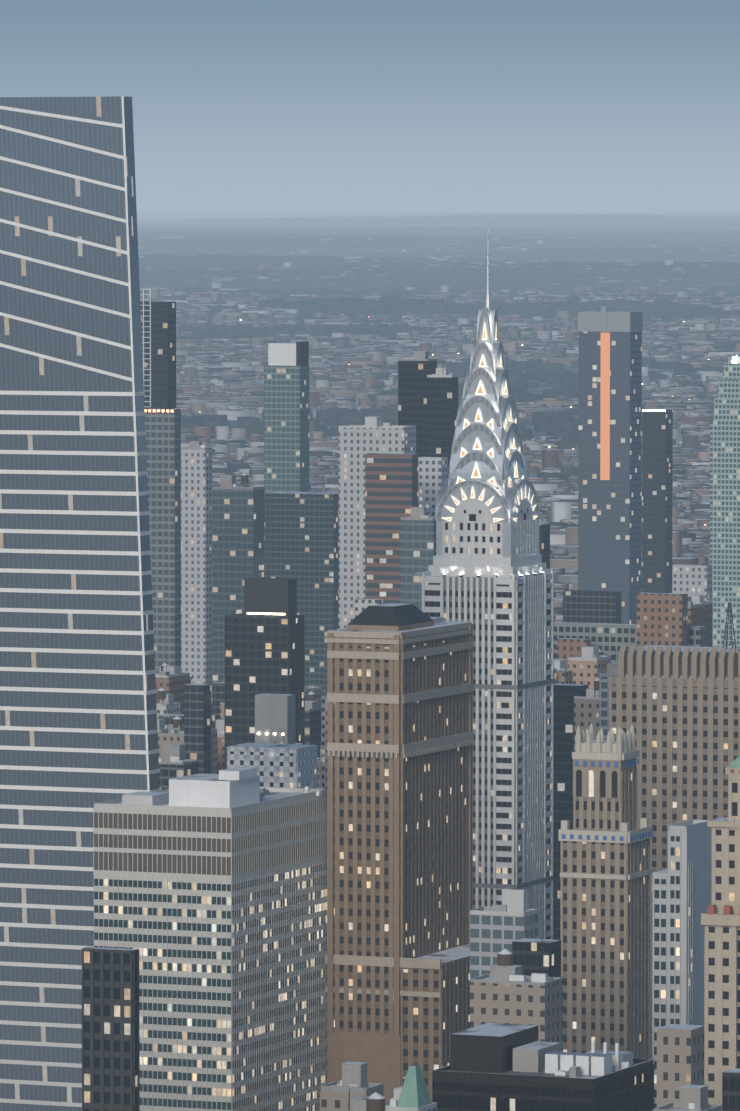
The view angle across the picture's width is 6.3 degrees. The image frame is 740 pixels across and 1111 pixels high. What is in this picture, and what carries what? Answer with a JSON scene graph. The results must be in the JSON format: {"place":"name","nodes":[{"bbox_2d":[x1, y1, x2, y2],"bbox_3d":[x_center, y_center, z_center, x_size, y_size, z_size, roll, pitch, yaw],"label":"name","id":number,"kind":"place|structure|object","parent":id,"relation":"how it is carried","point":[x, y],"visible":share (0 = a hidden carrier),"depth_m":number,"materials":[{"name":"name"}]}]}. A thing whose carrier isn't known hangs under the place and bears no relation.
{"place":"outdoors","nodes":[
{"label":"outdoors","id":0,"kind":"place"},
{"bbox_2d":[82,947,139,1110],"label":"dark tower","id":1,"kind":"structure","parent":0,"point":[110,1038],"depth_m":1258.86,"materials":[{"name":"black glass"}]},
{"bbox_2d":[93,767,326,1110],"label":"office building","id":2,"kind":"structure","parent":0,"point":[210,897],"depth_m":1819.51,"materials":[{"name":"concrete"}]},
{"bbox_2d":[227,743,317,788],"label":"white block","id":3,"kind":"structure","parent":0,"point":[286,765],"depth_m":2211.91,"materials":[{"name":"paint"}]},
{"bbox_2d":[264,341,338,694],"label":"skyscraper","id":4,"kind":"structure","parent":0,"point":[301,523],"depth_m":3817.72,"materials":[{"name":"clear glass"}]},
{"bbox_2d":[0,0,739,210],"label":"sky","id":5,"kind":"structure","parent":0,"point":[264,105],"materials":[{"name":"blue"}]},
{"bbox_2d":[324,603,473,1102],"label":"brown skyscraper","id":6,"kind":"structure","parent":0,"point":[400,732],"depth_m":1862.61,"materials":[{"name":"brick"}]},
{"bbox_2d":[137,209,739,338],"bbox_3d":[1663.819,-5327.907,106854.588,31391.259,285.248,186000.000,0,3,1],"label":"terrain hills","id":7,"kind":"structure","parent":0,"point":[243,236],"depth_m":38879.61,"materials":[{"name":"grey"}]},
{"bbox_2d":[184,338,712,463],"bbox_3d":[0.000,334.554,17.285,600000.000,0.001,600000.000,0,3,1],"label":"trees","id":8,"kind":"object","parent":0,"point":[539,390],"depth_m":12324.47,"materials":[{"name":"green plant"}]},
{"bbox_2d":[0,96,160,1110],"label":"tapered glass tower","id":9,"kind":"structure","parent":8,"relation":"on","point":[78,724],"depth_m":1916.34,"materials":[{"name":"glass"}]},
{"bbox_2d":[140,289,180,672],"bbox_3d":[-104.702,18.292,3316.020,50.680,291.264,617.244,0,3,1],"label":"skyscraper","id":10,"kind":"structure","parent":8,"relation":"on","point":[162,412],"depth_m":3009.18,"materials":[{"name":"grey glass"}]},
{"bbox_2d":[224,578,304,768],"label":"building","id":11,"kind":"structure","parent":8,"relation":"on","point":[264,642],"depth_m":2613.12,"materials":[{"name":"black glass"}]},
{"bbox_2d":[255,694,294,743],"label":"rooftop tower","id":12,"kind":"structure","parent":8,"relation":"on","point":[274,718],"depth_m":2309.17,"materials":[{"name":"grey concrete"}]},
{"bbox_2d":[398,351,457,476],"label":"skyscraper","id":13,"kind":"structure","parent":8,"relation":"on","point":[427,398],"depth_m":3420.09,"materials":[{"name":"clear glass"}]},
{"bbox_2d":[155,590,712,789],"bbox_3d":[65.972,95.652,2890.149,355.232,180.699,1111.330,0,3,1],"label":"low-rise buildings","id":14,"kind":"structure","parent":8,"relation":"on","point":[190,727],"depth_m":2696.08,"materials":[{"name":"concrete"}]},
{"bbox_2d":[138,236,739,621],"bbox_3d":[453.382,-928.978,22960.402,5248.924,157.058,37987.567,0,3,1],"label":"distant cityscape","id":15,"kind":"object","parent":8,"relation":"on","point":[219,378],"visible":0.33,"depth_m":14474.35,"materials":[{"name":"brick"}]},
{"bbox_2d":[181,416,711,689],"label":"apartment buildings","id":16,"kind":"structure","parent":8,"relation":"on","point":[391,482],"depth_m":3110.98,"materials":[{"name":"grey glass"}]},
{"bbox_2d":[432,1023,653,1110],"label":"flat-roofed building","id":17,"kind":"structure","parent":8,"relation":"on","point":[503,1067],"depth_m":1471.65,"materials":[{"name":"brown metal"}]},
{"bbox_2d":[558,723,652,1058],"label":"tower","id":18,"kind":"structure","parent":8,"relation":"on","point":[605,871],"depth_m":1760.69,"materials":[{"name":"stone"}]},
{"bbox_2d":[578,306,642,623],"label":"skyscraper","id":19,"kind":"structure","parent":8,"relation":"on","point":[610,455],"depth_m":4006.83,"materials":[{"name":"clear glass"}]},
{"bbox_2d":[553,622,705,939],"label":"buildings","id":20,"kind":"structure","parent":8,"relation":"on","point":[607,639],"depth_m":2411.18,"materials":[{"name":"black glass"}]},
{"bbox_2d":[642,409,672,592],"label":"skyscraper","id":21,"kind":"structure","parent":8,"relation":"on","point":[657,455],"depth_m":4304.90,"materials":[{"name":"blue glass"}]},
{"bbox_2d":[609,602,739,1058],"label":"office building","id":22,"kind":"structure","parent":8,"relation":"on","point":[677,708],"depth_m":2062.40,"materials":[{"name":"stone"}]},
{"bbox_2d":[652,820,710,1107],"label":"high-rise building","id":23,"kind":"structure","parent":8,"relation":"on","point":[681,893],"depth_m":1708.69,"materials":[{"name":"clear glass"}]},
{"bbox_2d":[710,355,739,647],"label":"skyscraper","id":24,"kind":"structure","parent":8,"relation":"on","point":[725,493],"depth_m":4907.50,"materials":[{"name":"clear glass"}]},
{"bbox_2d":[415,224,558,939],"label":"art deco skyscraper","id":25,"kind":"structure","parent":0,"point":[489,575],"depth_m":2161.28,"materials":[{"name":"white brick"}]},
{"bbox_2d":[320,888,739,1110],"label":"blocks","id":26,"kind":"structure","parent":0,"point":[515,971],"depth_m":1589.06,"materials":[{"name":"concrete"}]},
{"bbox_2d":[701,755,739,1110],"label":"high-rise building","id":27,"kind":"structure","parent":0,"point":[720,919],"depth_m":1565.63,"materials":[{"name":"stone"}]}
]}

